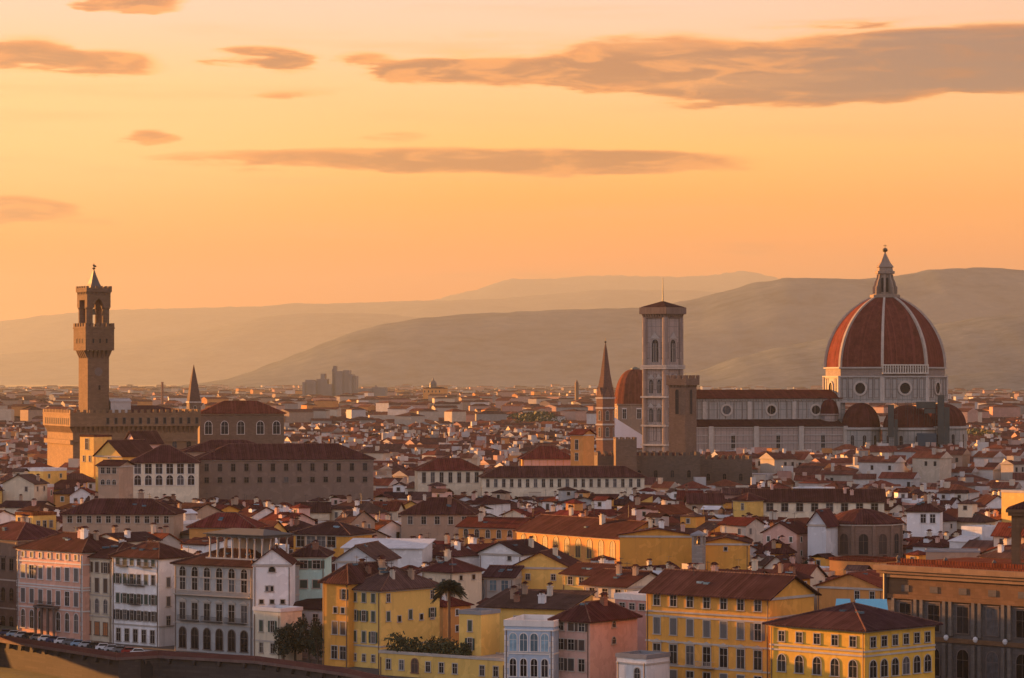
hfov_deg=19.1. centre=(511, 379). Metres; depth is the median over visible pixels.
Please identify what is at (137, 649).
parked car
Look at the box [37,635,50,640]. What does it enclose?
parked car
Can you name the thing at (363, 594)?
window
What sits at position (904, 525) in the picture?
town house
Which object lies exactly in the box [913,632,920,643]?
window
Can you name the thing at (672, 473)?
window
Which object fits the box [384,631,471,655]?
hedge
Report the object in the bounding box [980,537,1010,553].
town house
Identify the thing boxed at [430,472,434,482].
window
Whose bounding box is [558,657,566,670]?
window
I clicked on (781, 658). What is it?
window
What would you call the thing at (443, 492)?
town house
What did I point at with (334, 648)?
window
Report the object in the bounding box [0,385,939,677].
ground
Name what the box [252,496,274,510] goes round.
town house
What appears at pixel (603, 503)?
town house
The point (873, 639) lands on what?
window
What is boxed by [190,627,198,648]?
window
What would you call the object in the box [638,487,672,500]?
town house
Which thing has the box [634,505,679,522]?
town house
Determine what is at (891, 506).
town house
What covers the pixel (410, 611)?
window
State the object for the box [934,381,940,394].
round window
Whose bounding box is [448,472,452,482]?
window
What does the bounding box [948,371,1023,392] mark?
hills
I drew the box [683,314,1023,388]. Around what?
hills
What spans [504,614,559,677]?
villa
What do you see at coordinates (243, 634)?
window
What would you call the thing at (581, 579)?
window
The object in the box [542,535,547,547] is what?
window
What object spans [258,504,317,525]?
town house
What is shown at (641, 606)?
window
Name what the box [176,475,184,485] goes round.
window
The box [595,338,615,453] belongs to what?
abbey tower
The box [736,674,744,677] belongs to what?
window
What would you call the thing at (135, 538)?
town house
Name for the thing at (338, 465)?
window
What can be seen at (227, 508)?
town house
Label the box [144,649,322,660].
pavement
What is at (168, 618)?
window
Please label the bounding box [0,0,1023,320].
sky
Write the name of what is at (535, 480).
window
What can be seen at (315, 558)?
town house
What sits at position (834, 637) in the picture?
window
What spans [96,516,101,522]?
window
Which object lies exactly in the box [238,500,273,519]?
town house
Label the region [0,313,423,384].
hills
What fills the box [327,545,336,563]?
town house
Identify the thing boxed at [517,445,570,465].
palace block
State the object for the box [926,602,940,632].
window
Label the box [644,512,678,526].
town house
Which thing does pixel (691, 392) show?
window
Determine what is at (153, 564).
window
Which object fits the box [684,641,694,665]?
window
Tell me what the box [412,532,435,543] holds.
town house
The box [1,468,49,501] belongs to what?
town house
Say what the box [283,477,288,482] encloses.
window
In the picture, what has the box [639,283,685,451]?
bell tower
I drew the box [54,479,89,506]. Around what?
town house
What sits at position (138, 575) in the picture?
window
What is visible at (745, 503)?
tower house
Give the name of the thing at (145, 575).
window
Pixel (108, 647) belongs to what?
parked car
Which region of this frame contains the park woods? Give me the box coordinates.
[507,411,566,422]
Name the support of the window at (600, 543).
in the arcaded house at (581, 537)
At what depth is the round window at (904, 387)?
1364.73 m
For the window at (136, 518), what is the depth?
728.70 m
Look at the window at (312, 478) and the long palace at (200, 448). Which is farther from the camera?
the long palace at (200, 448)
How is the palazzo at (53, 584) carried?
on the ground
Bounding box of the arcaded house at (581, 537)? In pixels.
[513,511,654,563]
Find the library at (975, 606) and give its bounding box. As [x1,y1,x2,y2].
[873,555,1023,677]
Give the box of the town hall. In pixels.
[42,405,200,466]
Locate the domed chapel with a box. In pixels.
[615,367,641,434]
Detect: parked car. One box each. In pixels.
[0,629,10,634]
[6,630,18,635]
[14,631,25,637]
[22,632,33,638]
[30,633,42,639]
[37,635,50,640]
[45,636,58,641]
[53,637,65,643]
[62,638,73,644]
[70,639,82,645]
[78,640,91,646]
[86,642,99,648]
[95,643,107,649]
[103,644,115,650]
[112,645,125,652]
[121,647,133,651]
[130,648,146,651]
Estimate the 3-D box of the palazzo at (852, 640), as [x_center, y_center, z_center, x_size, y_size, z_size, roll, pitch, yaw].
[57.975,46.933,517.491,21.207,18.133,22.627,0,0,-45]
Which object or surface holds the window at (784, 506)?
in the long house at (800, 502)
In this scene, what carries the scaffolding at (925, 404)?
attached to the cathedral
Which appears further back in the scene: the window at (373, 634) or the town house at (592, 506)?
the town house at (592, 506)
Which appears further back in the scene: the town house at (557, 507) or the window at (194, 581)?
the town house at (557, 507)
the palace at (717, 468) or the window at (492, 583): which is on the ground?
the palace at (717, 468)
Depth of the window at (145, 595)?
627.57 m
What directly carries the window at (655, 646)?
in the palazzo at (704, 624)
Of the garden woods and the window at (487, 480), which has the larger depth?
the garden woods
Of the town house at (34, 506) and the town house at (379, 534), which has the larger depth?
the town house at (34, 506)
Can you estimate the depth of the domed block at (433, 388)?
4597.48 m
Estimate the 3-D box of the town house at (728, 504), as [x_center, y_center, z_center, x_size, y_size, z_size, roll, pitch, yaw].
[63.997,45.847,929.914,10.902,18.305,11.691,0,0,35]
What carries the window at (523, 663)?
in the villa
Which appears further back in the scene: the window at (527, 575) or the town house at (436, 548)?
the town house at (436, 548)
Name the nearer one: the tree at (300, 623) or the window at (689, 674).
the window at (689, 674)
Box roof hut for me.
[109,398,131,412]
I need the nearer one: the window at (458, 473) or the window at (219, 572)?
the window at (219, 572)
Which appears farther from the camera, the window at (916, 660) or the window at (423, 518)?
the window at (423, 518)
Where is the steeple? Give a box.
[575,380,578,399]
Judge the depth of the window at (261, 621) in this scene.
594.46 m
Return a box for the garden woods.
[967,428,1000,435]
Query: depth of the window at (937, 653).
561.18 m
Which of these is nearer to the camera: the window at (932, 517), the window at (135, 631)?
the window at (135, 631)
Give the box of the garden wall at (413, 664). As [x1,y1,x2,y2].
[378,649,504,677]
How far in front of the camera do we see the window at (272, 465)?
933.62 m
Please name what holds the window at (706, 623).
in the palazzo at (704, 624)
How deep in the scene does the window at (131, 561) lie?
630.33 m
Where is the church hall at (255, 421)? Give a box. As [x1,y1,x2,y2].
[198,400,286,443]
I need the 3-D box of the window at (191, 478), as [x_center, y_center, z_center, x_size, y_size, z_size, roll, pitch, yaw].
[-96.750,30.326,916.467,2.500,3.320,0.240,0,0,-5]
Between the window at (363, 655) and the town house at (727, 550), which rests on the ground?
the town house at (727, 550)
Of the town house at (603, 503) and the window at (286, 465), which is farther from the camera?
the window at (286, 465)
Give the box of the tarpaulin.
[917,433,936,445]
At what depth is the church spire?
1497.95 m
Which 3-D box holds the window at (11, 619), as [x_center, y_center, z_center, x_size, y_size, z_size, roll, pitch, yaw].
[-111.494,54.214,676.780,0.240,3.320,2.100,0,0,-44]
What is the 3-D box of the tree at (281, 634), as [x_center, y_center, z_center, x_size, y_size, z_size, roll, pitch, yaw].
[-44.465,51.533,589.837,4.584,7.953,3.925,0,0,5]
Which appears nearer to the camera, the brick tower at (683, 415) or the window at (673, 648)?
the window at (673, 648)
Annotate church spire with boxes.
[186,365,201,443]
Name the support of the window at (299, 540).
in the town house at (337, 535)
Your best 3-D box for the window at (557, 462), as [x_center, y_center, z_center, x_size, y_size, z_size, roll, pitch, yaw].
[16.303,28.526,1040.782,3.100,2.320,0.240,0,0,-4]
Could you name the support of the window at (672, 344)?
in the bell tower at (662, 339)
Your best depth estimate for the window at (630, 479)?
992.38 m
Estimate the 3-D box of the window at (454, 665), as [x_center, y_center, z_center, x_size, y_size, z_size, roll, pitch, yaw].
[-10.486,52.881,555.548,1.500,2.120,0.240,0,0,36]
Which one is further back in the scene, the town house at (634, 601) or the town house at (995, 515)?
the town house at (995, 515)
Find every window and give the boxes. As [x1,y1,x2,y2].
[0,555,5,570]
[0,586,5,600]
[1,615,5,625]
[8,556,13,570]
[8,587,13,601]
[9,615,13,626]
[20,564,25,577]
[20,587,25,602]
[20,608,25,627]
[27,564,35,578]
[28,588,34,603]
[28,609,33,628]
[37,588,42,603]
[37,610,39,629]
[38,552,42,558]
[38,565,42,579]
[46,566,51,580]
[47,589,51,604]
[49,520,53,527]
[55,553,60,559]
[55,566,60,580]
[55,590,60,605]
[56,611,60,631]
[64,567,69,581]
[64,591,69,606]
[64,612,69,632]
[67,515,72,522]
[73,568,78,582]
[73,591,78,607]
[73,613,78,633]
[76,516,81,522]
[84,438,88,449]
[86,516,91,522]
[89,561,92,572]
[93,621,99,635]
[94,561,98,572]
[94,577,99,592]
[95,598,99,613]
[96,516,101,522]
[100,467,104,473]
[101,562,108,573]
[102,578,107,593]
[102,598,107,614]
[102,622,107,635]
[105,516,110,522]
[106,467,110,473]
[112,467,116,473]
[114,572,120,583]
[114,609,120,619]
[115,516,120,522]
[115,558,119,564]
[115,592,119,603]
[115,627,121,641]
[121,592,127,603]
[121,609,127,620]
[122,558,126,565]
[122,573,126,583]
[123,628,129,641]
[125,516,130,522]
[128,573,135,584]
[128,593,134,603]
[128,610,134,620]
[129,558,134,565]
[132,628,137,642]
[133,475,141,485]
[134,464,141,473]
[134,516,140,523]
[135,593,142,604]
[135,610,142,621]
[136,574,141,584]
[140,629,146,643]
[143,594,147,604]
[143,611,149,621]
[144,464,151,473]
[144,475,152,485]
[144,516,149,523]
[144,574,148,585]
[149,594,156,605]
[149,630,154,643]
[150,560,155,566]
[150,575,155,585]
[150,611,156,622]
[154,516,159,523]
[155,464,162,473]
[155,475,162,485]
[163,516,169,523]
[166,464,173,473]
[166,475,173,485]
[166,577,170,587]
[166,596,171,606]
[166,615,171,625]
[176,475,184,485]
[177,464,183,473]
[178,577,185,589]
[178,598,186,619]
[178,626,186,648]
[179,566,185,576]
[187,464,194,473]
[187,475,194,485]
[190,566,198,576]
[190,578,197,590]
[190,598,198,620]
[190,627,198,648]
[202,567,210,577]
[202,599,210,620]
[202,628,210,649]
[203,578,210,591]
[204,421,212,434]
[204,463,208,471]
[204,477,208,482]
[214,600,223,621]
[214,628,223,650]
[215,568,222,578]
[215,579,222,591]
[217,463,222,471]
[217,477,222,482]
[221,421,228,433]
[226,601,235,622]
[227,568,235,578]
[227,580,234,592]
[227,629,235,651]
[230,463,235,471]
[231,477,235,482]
[237,421,244,433]
[239,569,247,579]
[239,601,248,623]
[240,580,247,593]
[240,630,248,652]
[244,463,248,470]
[256,421,263,433]
[257,463,261,470]
[257,477,262,482]
[258,599,264,604]
[258,619,263,631]
[258,642,263,652]
[264,585,270,591]
[267,566,276,572]
[268,585,274,591]
[268,620,276,632]
[269,599,274,604]
[269,643,274,653]
[270,463,274,470]
[270,477,275,482]
[273,421,279,433]
[279,599,285,604]
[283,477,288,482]
[284,463,288,470]
[296,476,301,482]
[296,536,305,546]
[297,463,301,470]
[297,560,311,568]
[299,579,308,588]
[306,536,315,544]
[308,560,324,568]
[310,463,314,470]
[310,476,314,482]
[311,579,320,588]
[312,613,318,624]
[316,536,325,547]
[323,463,327,470]
[323,476,328,482]
[326,536,335,547]
[330,645,337,659]
[331,621,337,634]
[332,606,337,613]
[336,463,341,470]
[336,476,341,482]
[339,588,347,599]
[339,607,344,613]
[339,621,345,635]
[339,646,345,659]
[349,463,354,470]
[349,476,354,481]
[353,592,356,601]
[354,609,358,621]
[354,630,357,642]
[359,610,367,621]
[360,592,366,602]
[360,630,366,642]
[361,653,366,661]
[362,463,367,470]
[362,476,367,481]
[369,631,376,643]
[370,593,375,603]
[370,610,375,622]
[370,654,375,662]
[385,658,391,669]
[386,593,391,602]
[386,611,391,621]
[397,615,401,622]
[398,659,404,670]
[407,516,413,524]
[408,609,413,619]
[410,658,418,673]
[419,613,423,620]
[420,516,426,524]
[422,472,425,482]
[425,661,430,672]
[429,607,435,617]
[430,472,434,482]
[430,590,434,598]
[430,612,434,619]
[434,516,440,524]
[438,662,444,673]
[439,472,443,482]
[447,516,453,524]
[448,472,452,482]
[451,663,457,674]
[457,472,460,482]
[463,529,468,536]
[465,472,470,482]
[465,637,473,650]
[466,619,472,631]
[474,472,478,482]
[474,529,479,537]
[478,665,485,676]
[485,529,490,538]
[486,479,489,487]
[489,579,496,590]
[492,666,498,677]
[494,479,497,487]
[496,530,501,538]
[500,580,508,591]
[501,479,505,487]
[507,530,512,537]
[508,632,517,651]
[508,657,517,676]
[509,479,513,487]
[517,479,521,487]
[518,632,528,651]
[519,658,527,676]
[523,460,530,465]
[525,479,529,487]
[525,573,530,579]
[529,633,538,651]
[530,658,538,677]
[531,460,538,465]
[533,479,537,487]
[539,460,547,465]
[540,633,549,652]
[540,658,548,677]
[541,479,545,487]
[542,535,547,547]
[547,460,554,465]
[549,479,553,487]
[550,574,556,580]
[553,536,558,549]
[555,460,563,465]
[557,479,561,487]
[558,622,564,630]
[558,638,566,649]
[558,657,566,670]
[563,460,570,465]
[564,537,569,554]
[565,479,568,486]
[566,638,576,650]
[567,576,572,584]
[567,622,574,631]
[567,657,574,671]
[573,479,577,487]
[574,439,578,449]
[574,453,578,460]
[574,537,580,557]
[575,623,586,632]
[577,639,585,651]
[577,658,585,672]
[578,577,584,585]
[581,479,584,487]
[585,538,591,558]
[589,479,592,486]
[589,587,595,596]
[597,478,600,486]
[598,410,600,420]
[598,539,603,555]
[602,588,607,596]
[605,410,609,420]
[605,478,608,486]
[606,427,608,436]
[609,540,614,560]
[611,621,616,627]
[611,636,616,644]
[613,478,616,486]
[619,602,625,607]
[621,478,624,486]
[629,478,632,486]
[629,602,635,610]
[633,667,640,677]
[637,478,640,486]
[638,603,645,610]
[647,375,653,393]
[648,403,653,421]
[650,332,659,361]
[651,639,661,650]
[652,594,660,605]
[652,616,660,634]
[656,375,661,393]
[656,403,661,422]
[667,640,678,664]
[669,332,676,361]
[669,595,677,606]
[669,617,677,635]
[670,470,674,477]
[670,669,677,677]
[675,389,678,414]
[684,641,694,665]
[685,596,693,607]
[685,618,693,636]
[686,470,691,477]
[686,670,693,677]
[689,389,692,414]
[701,642,711,666]
[702,597,710,608]
[702,619,710,637]
[702,671,710,677]
[706,473,709,480]
[717,643,728,668]
[719,598,727,609]
[719,620,727,638]
[719,673,727,677]
[734,644,745,669]
[736,599,744,610]
[736,621,744,640]
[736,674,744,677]
[739,473,742,480]
[750,623,764,641]
[752,645,762,670]
[753,600,761,611]
[765,503,773,511]
[776,653,786,672]
[777,630,785,641]
[780,503,788,511]
[793,655,803,673]
[794,631,802,643]
[795,503,803,511]
[810,503,818,511]
[811,656,821,675]
[812,633,820,644]
[826,503,833,511]
[828,381,833,391]
[829,658,839,676]
[830,634,838,646]
[841,503,848,511]
[847,659,857,677]
[848,635,856,647]
[853,381,866,395]
[853,590,859,600]
[856,503,863,508]
[869,591,874,598]
[869,636,877,648]
[869,659,877,677]
[871,503,878,510]
[880,635,888,647]
[880,658,888,677]
[891,634,899,645]
[891,657,899,676]
[897,600,912,614]
[898,381,911,395]
[902,633,909,644]
[902,656,910,674]
[912,655,921,673]
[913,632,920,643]
[920,514,926,523]
[923,654,932,672]
[924,631,931,642]
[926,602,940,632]
[929,514,935,523]
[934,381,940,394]
[935,647,940,676]
[955,604,969,634]
[955,649,968,677]
[962,505,967,510]
[984,605,999,636]
[986,651,998,677]
[1014,607,1023,638]
[1015,653,1023,677]
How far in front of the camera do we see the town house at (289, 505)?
926.65 m
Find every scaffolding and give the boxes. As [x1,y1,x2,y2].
[886,405,897,445]
[908,402,934,412]
[936,394,949,446]
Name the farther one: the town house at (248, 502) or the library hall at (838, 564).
the town house at (248, 502)
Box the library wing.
[813,569,882,609]
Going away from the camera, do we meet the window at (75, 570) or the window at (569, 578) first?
the window at (569, 578)
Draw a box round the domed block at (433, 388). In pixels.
[423,378,447,398]
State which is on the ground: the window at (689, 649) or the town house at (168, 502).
the town house at (168, 502)
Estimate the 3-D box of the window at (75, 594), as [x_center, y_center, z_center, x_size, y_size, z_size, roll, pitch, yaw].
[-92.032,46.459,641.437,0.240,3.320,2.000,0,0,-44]
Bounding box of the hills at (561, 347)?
[177,267,1023,387]
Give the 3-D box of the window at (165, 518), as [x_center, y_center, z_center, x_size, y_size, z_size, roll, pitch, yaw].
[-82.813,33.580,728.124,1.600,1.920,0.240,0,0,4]
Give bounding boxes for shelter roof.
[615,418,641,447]
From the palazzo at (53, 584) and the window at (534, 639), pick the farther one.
the palazzo at (53, 584)
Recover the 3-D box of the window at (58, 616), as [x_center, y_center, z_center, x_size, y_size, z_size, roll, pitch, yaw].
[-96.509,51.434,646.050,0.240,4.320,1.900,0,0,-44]
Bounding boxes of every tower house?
[79,434,111,478]
[458,608,500,655]
[568,428,596,465]
[729,492,766,516]
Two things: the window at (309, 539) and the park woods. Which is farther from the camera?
the park woods
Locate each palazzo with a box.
[0,514,59,626]
[13,526,118,639]
[87,536,134,641]
[108,536,194,646]
[170,528,303,655]
[638,562,821,677]
[762,602,942,677]
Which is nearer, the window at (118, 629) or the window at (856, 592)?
the window at (856, 592)
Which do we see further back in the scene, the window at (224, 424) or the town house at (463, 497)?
the window at (224, 424)
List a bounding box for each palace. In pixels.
[130,445,200,502]
[180,439,254,455]
[194,443,375,505]
[412,458,484,495]
[478,466,646,498]
[594,451,699,484]
[700,455,751,484]
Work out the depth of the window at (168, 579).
627.42 m
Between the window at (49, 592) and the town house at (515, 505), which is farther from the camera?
the town house at (515, 505)
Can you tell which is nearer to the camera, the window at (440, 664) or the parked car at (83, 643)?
the window at (440, 664)
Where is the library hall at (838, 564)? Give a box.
[828,555,900,574]
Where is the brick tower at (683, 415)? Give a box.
[666,375,698,455]
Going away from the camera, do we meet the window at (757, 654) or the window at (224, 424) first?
the window at (757, 654)
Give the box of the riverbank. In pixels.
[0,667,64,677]
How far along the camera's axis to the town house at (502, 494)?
907.58 m
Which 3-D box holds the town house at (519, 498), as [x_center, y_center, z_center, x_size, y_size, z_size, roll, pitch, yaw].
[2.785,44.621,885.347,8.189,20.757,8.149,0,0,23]
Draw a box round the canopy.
[835,599,887,609]
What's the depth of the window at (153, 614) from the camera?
626.34 m
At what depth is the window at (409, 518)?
789.65 m
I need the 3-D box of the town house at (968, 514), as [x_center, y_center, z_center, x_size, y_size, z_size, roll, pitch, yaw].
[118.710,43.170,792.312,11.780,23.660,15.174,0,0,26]
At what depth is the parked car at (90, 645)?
619.08 m
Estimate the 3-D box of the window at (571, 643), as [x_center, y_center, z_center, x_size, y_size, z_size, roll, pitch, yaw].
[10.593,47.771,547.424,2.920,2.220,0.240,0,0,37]
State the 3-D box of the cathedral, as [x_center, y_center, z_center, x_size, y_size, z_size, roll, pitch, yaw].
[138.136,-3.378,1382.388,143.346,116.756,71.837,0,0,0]
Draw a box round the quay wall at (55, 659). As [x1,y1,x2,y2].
[0,635,388,677]
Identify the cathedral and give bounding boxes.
[697,245,968,486]
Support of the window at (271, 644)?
in the town house at (268, 619)
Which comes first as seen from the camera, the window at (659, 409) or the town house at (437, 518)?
the town house at (437, 518)
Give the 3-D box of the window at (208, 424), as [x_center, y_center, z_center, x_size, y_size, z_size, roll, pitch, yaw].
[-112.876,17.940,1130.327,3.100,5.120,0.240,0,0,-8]
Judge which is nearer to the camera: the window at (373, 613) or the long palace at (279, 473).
the window at (373, 613)
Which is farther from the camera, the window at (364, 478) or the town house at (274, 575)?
the window at (364, 478)
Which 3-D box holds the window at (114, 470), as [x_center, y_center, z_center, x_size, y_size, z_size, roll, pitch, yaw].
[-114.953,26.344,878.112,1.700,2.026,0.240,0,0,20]
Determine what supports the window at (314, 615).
in the terrace block at (312, 608)
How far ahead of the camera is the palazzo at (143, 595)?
628.80 m
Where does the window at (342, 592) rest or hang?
in the town house at (340, 583)
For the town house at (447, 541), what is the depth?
776.21 m
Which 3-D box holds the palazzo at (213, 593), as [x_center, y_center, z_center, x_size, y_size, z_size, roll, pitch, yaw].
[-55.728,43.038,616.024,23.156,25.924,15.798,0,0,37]
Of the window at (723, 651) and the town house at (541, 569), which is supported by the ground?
the town house at (541, 569)
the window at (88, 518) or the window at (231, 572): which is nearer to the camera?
the window at (231, 572)
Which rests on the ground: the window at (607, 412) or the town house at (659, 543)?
the town house at (659, 543)
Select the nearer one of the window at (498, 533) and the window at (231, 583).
the window at (231, 583)
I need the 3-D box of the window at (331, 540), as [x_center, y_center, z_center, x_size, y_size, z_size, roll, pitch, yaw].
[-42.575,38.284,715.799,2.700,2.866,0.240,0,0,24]
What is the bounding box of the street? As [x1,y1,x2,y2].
[4,635,416,677]
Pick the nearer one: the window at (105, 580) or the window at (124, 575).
the window at (124, 575)
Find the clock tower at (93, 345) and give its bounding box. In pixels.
[73,264,114,412]
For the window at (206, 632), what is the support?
in the palazzo at (213, 593)
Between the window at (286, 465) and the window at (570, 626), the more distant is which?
the window at (286, 465)
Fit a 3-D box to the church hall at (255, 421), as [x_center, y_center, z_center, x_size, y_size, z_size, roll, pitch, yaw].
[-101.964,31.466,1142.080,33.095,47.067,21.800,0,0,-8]
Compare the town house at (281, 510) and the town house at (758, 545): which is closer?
the town house at (758, 545)
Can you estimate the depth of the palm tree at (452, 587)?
565.47 m
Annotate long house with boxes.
[340,538,435,567]
[476,581,596,652]
[742,482,886,520]
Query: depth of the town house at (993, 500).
887.39 m
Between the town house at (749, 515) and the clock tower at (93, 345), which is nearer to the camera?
the town house at (749, 515)
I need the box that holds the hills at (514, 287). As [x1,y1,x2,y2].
[434,271,777,300]
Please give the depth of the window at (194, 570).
613.63 m
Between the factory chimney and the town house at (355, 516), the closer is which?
the town house at (355, 516)
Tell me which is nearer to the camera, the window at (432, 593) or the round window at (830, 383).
the window at (432, 593)
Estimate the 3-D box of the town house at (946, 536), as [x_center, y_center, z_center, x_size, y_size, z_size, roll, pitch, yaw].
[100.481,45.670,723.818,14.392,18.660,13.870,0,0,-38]
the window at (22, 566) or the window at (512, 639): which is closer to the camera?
the window at (512, 639)
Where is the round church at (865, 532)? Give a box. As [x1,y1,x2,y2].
[835,508,902,557]
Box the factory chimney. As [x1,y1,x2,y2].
[161,382,163,403]
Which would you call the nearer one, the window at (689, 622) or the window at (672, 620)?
the window at (689, 622)
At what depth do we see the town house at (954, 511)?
818.86 m
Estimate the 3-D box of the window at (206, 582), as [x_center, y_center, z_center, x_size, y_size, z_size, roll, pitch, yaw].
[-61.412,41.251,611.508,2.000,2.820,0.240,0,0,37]
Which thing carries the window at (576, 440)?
in the tower house at (582, 446)
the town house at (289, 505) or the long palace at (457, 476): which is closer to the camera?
the town house at (289, 505)
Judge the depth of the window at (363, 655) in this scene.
580.19 m
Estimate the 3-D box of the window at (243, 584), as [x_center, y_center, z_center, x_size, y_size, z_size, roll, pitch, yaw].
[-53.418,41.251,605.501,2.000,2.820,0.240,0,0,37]
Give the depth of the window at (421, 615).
586.53 m
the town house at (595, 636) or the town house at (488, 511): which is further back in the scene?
the town house at (488, 511)
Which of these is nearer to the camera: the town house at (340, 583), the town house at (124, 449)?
the town house at (340, 583)
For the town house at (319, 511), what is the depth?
854.71 m
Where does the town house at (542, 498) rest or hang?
on the ground
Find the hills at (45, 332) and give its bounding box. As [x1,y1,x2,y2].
[0,289,718,353]
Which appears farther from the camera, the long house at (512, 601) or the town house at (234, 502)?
the town house at (234, 502)
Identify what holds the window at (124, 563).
in the palazzo at (143, 595)
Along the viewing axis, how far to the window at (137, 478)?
915.12 m
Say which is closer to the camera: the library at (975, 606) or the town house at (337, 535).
the library at (975, 606)
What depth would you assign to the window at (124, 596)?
631.72 m
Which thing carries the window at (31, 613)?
in the palazzo at (53, 584)
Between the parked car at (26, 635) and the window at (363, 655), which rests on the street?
the parked car at (26, 635)
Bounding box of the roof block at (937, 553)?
[925,548,979,559]
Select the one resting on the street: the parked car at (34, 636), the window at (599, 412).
the parked car at (34, 636)
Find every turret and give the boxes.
[613,437,636,470]
[690,530,706,568]
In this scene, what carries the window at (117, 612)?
in the palazzo at (143, 595)
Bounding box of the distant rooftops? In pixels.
[0,384,1023,577]
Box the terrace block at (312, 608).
[293,598,322,656]
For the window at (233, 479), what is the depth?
931.57 m
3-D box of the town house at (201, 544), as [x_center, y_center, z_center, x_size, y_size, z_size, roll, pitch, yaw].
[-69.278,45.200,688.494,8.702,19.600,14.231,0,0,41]
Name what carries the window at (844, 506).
in the long house at (800, 502)
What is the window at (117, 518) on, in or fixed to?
in the town house at (140, 513)
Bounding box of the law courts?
[302,366,387,395]
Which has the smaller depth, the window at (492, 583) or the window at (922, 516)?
the window at (492, 583)
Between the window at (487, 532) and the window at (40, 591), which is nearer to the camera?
the window at (40, 591)
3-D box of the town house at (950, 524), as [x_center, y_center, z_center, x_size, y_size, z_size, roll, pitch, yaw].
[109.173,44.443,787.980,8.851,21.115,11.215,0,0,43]
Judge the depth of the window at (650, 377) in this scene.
1338.00 m
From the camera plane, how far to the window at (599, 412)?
1111.96 m
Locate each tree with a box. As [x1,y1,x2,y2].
[273,624,293,659]
[283,621,307,660]
[291,615,322,662]
[307,626,324,663]
[430,579,467,640]
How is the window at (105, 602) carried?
in the palazzo at (100, 598)
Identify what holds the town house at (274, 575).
on the ground
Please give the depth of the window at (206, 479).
930.44 m
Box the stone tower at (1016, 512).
[1006,501,1023,564]
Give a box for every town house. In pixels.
[0,473,12,483]
[0,484,53,503]
[0,489,4,503]
[0,510,15,523]
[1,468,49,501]
[2,494,55,513]
[15,511,56,529]
[16,498,63,511]
[27,467,66,483]
[43,506,62,519]
[53,481,97,506]
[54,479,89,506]
[56,519,62,531]
[57,497,83,509]
[59,489,186,538]
[67,473,95,490]
[68,482,94,503]
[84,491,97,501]
[92,439,152,491]
[95,459,135,497]
[99,525,162,544]
[125,430,163,448]
[148,523,182,548]
[156,499,175,505]
[161,494,182,505]
[177,499,223,518]
[179,536,230,553]
[180,529,188,538]
[183,509,199,530]
[185,512,267,538]
[191,498,215,505]
[196,496,231,504]
[210,497,241,511]
[229,494,261,505]
[231,496,246,508]
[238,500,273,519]
[251,544,296,655]
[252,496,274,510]
[253,605,302,660]
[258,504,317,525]
[259,527,290,549]
[260,518,289,532]
[271,508,291,511]
[275,543,288,553]
[278,502,292,508]
[280,535,293,553]
[284,515,312,534]
[290,497,333,508]
[290,521,375,556]
[290,535,335,600]
[294,495,331,524]
[317,555,389,666]
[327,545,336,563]
[329,495,346,504]
[330,495,369,519]
[331,541,401,569]
[331,564,334,572]
[334,506,377,528]
[350,494,389,519]
[352,557,439,668]
[362,521,388,537]
[372,501,405,520]
[373,494,397,500]
[374,511,400,537]
[382,482,413,499]
[385,513,390,519]
[391,494,416,508]
[398,492,478,540]
[401,562,427,568]
[401,568,421,575]
[407,482,456,502]
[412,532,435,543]
[417,547,486,607]
[419,558,442,567]
[424,537,445,560]
[431,488,472,504]
[432,535,478,565]
[434,533,451,544]
[440,537,466,546]
[440,591,474,642]
[452,492,471,500]
[455,505,531,543]
[464,534,483,545]
[464,535,493,551]
[465,487,512,516]
[474,505,497,516]
[475,533,548,573]
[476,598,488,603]
[478,537,496,542]
[482,565,524,597]
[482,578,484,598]
[490,489,514,502]
[499,500,545,516]
[510,497,537,507]
[510,500,536,509]
[511,545,580,589]
[512,496,543,508]
[531,489,556,501]
[532,503,562,516]
[541,494,557,511]
[547,592,642,677]
[552,486,592,510]
[552,499,595,515]
[558,556,627,589]
[577,489,618,499]
[579,561,657,602]
[583,496,616,510]
[583,504,605,517]
[588,496,616,518]
[589,555,616,563]
[612,505,636,519]
[614,492,634,505]
[614,591,645,649]
[615,495,657,515]
[615,650,670,677]
[617,517,695,568]
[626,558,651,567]
[628,487,654,501]
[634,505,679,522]
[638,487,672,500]
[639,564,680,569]
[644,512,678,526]
[647,490,661,502]
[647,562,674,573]
[655,498,695,515]
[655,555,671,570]
[656,497,678,504]
[660,489,676,499]
[672,506,718,520]
[674,512,720,536]
[676,484,703,500]
[684,493,725,512]
[687,563,698,569]
[698,505,732,518]
[699,533,752,570]
[704,523,737,536]
[717,516,766,543]
[718,556,769,573]
[724,499,732,509]
[729,514,770,523]
[735,535,757,556]
[741,480,769,493]
[744,509,786,523]
[749,549,773,567]
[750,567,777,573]
[753,535,796,557]
[753,539,762,548]
[755,479,772,486]
[760,512,807,563]
[760,519,775,529]
[761,554,797,568]
[773,563,828,609]
[774,561,813,584]
[792,486,834,487]
[793,518,809,523]
[804,508,839,557]
[807,553,835,565]
[808,560,828,570]
[825,575,840,580]
[844,565,871,573]
[884,497,901,514]
[885,488,910,498]
[888,513,906,533]
[892,489,942,504]
[894,515,906,523]
[902,493,939,514]
[902,502,951,514]
[903,491,945,536]
[903,531,920,557]
[903,531,954,552]
[904,550,925,558]
[906,513,959,535]
[908,482,934,497]
[910,529,948,551]
[931,490,961,508]
[944,503,986,515]
[948,525,995,547]
[951,490,968,500]
[951,499,997,535]
[962,540,993,554]
[975,489,1000,507]
[976,542,1023,559]
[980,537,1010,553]
[981,507,1001,524]
[989,522,1023,548]
[1001,489,1023,521]
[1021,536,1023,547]

